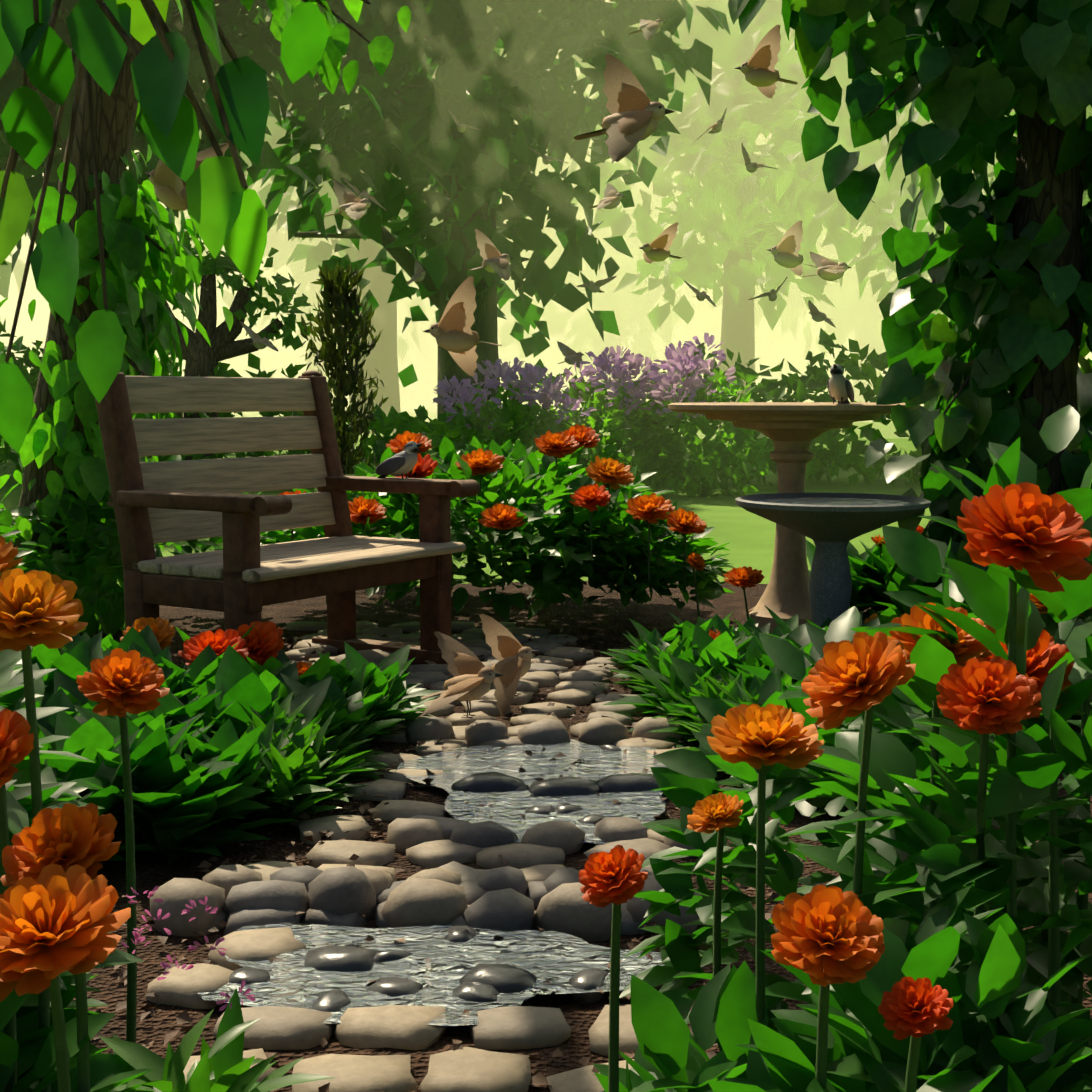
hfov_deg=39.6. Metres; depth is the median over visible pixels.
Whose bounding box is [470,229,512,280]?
bird
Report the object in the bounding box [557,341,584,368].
bird
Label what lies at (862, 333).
sky
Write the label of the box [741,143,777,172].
bird
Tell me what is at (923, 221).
tree
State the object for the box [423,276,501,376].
bird
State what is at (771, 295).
bird
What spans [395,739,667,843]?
water pool
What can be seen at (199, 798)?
marigold plants
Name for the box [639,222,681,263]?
bird
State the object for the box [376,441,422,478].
bird on bench
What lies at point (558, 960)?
water pool
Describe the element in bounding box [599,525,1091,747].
marigold plants
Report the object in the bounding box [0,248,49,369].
sky
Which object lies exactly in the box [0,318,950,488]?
hedge
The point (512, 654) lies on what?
bird on path
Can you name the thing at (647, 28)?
bird
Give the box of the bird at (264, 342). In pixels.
[240,322,277,351]
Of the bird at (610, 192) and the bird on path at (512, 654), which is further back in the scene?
the bird at (610, 192)
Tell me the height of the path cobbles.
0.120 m
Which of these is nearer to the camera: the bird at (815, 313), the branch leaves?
the branch leaves
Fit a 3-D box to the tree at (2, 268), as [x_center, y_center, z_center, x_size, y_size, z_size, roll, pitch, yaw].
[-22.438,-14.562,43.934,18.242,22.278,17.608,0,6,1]
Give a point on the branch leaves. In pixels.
(227, 209)
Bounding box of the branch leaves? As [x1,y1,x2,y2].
[0,0,329,452]
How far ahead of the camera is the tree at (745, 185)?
37.53 m
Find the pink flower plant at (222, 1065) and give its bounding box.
[99,886,334,1091]
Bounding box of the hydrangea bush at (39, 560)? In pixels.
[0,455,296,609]
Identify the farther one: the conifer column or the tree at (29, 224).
the tree at (29, 224)
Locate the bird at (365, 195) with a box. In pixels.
[342,177,385,210]
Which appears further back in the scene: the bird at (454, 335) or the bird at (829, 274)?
the bird at (829, 274)
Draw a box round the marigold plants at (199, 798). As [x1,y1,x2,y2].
[15,617,442,864]
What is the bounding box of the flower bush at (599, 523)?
[265,424,733,620]
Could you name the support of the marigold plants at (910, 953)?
on the soil mulch bed
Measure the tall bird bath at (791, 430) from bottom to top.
0.874 m
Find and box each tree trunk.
[10,0,369,572]
[1010,66,1085,495]
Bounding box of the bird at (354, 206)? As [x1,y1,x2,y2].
[324,180,374,219]
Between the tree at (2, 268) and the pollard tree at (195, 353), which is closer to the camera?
the pollard tree at (195, 353)
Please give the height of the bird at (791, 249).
0.396 m
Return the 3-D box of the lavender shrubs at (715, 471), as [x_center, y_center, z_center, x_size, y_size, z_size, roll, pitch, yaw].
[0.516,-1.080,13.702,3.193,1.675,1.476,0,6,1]
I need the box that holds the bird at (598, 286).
[577,276,615,292]
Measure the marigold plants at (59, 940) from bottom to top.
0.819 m
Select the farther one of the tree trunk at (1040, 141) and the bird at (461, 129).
the bird at (461, 129)
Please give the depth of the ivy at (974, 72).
4.89 m
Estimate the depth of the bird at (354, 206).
9.01 m
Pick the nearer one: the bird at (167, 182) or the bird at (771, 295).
the bird at (167, 182)
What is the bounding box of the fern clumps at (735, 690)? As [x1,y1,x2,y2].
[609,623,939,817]
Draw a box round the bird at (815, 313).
[808,301,835,327]
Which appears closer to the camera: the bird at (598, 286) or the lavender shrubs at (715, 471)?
the lavender shrubs at (715, 471)
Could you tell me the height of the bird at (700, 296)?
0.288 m
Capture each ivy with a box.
[0,0,410,637]
[728,0,1091,614]
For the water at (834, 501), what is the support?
on the short bird bath at (831, 531)
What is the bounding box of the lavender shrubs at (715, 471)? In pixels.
[425,333,774,497]
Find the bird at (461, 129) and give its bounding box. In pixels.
[449,110,479,132]
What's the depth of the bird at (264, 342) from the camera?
14.00 m
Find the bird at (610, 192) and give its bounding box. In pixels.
[589,183,625,209]
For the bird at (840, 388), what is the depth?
5.15 m
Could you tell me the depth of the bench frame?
4.74 m
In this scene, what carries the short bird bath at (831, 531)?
on the soil mulch bed
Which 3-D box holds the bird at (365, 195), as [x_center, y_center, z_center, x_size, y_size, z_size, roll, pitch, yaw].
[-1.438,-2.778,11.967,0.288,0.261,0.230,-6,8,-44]
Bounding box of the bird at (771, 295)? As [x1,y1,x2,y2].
[748,278,786,300]
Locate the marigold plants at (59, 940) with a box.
[0,535,169,1091]
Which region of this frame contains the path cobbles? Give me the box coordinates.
[147,620,701,1091]
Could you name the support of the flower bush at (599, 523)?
on the soil mulch bed
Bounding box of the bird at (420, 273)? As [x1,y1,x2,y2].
[405,260,426,284]
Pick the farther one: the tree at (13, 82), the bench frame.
the tree at (13, 82)
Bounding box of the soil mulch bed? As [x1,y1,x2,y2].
[64,581,1091,1091]
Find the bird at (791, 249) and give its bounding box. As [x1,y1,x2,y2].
[767,220,817,275]
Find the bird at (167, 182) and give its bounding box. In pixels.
[145,143,228,210]
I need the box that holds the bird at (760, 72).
[734,25,796,97]
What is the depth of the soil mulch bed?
3.00 m
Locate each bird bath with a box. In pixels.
[668,402,920,633]
[735,493,930,626]
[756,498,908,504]
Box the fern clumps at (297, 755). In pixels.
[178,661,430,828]
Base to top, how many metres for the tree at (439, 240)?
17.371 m
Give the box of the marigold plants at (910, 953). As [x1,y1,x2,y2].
[578,405,1091,1091]
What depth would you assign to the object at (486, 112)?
20.60 m
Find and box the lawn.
[0,422,930,586]
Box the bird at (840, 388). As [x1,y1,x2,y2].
[827,364,853,403]
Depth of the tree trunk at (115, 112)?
5.52 m
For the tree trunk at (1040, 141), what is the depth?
5.02 m
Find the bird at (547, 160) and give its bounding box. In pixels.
[529,147,567,164]
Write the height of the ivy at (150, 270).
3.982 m
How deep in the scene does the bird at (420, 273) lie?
15.99 m
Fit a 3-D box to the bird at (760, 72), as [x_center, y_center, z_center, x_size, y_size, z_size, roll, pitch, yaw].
[1.055,-2.235,7.012,0.258,0.266,0.277,5,8,44]
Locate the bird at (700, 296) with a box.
[684,280,715,306]
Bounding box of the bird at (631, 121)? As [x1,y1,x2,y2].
[573,54,674,162]
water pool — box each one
[198,923,664,1025]
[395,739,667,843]
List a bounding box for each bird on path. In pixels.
[418,631,502,718]
[479,614,538,715]
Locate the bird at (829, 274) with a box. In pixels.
[803,252,850,280]
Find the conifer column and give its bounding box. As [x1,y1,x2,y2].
[300,261,388,494]
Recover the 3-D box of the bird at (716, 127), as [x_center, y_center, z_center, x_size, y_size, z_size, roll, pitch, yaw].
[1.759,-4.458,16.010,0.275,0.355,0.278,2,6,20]
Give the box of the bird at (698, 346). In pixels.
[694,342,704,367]
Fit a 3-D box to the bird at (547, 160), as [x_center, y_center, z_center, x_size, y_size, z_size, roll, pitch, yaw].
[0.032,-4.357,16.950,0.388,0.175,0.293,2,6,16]
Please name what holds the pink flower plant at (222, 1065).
on the soil mulch bed
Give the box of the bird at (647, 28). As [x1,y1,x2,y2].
[628,19,666,40]
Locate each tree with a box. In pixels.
[0,0,427,425]
[0,2,138,272]
[0,253,28,297]
[155,230,316,459]
[196,4,540,433]
[246,0,730,437]
[558,0,903,425]
[767,16,1091,321]
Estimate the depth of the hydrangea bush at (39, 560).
5.42 m
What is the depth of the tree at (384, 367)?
35.22 m
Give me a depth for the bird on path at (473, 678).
3.91 m
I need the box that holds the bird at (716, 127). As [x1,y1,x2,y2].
[697,108,726,139]
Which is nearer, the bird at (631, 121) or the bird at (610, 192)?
the bird at (631, 121)
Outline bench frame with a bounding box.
[95,370,479,664]

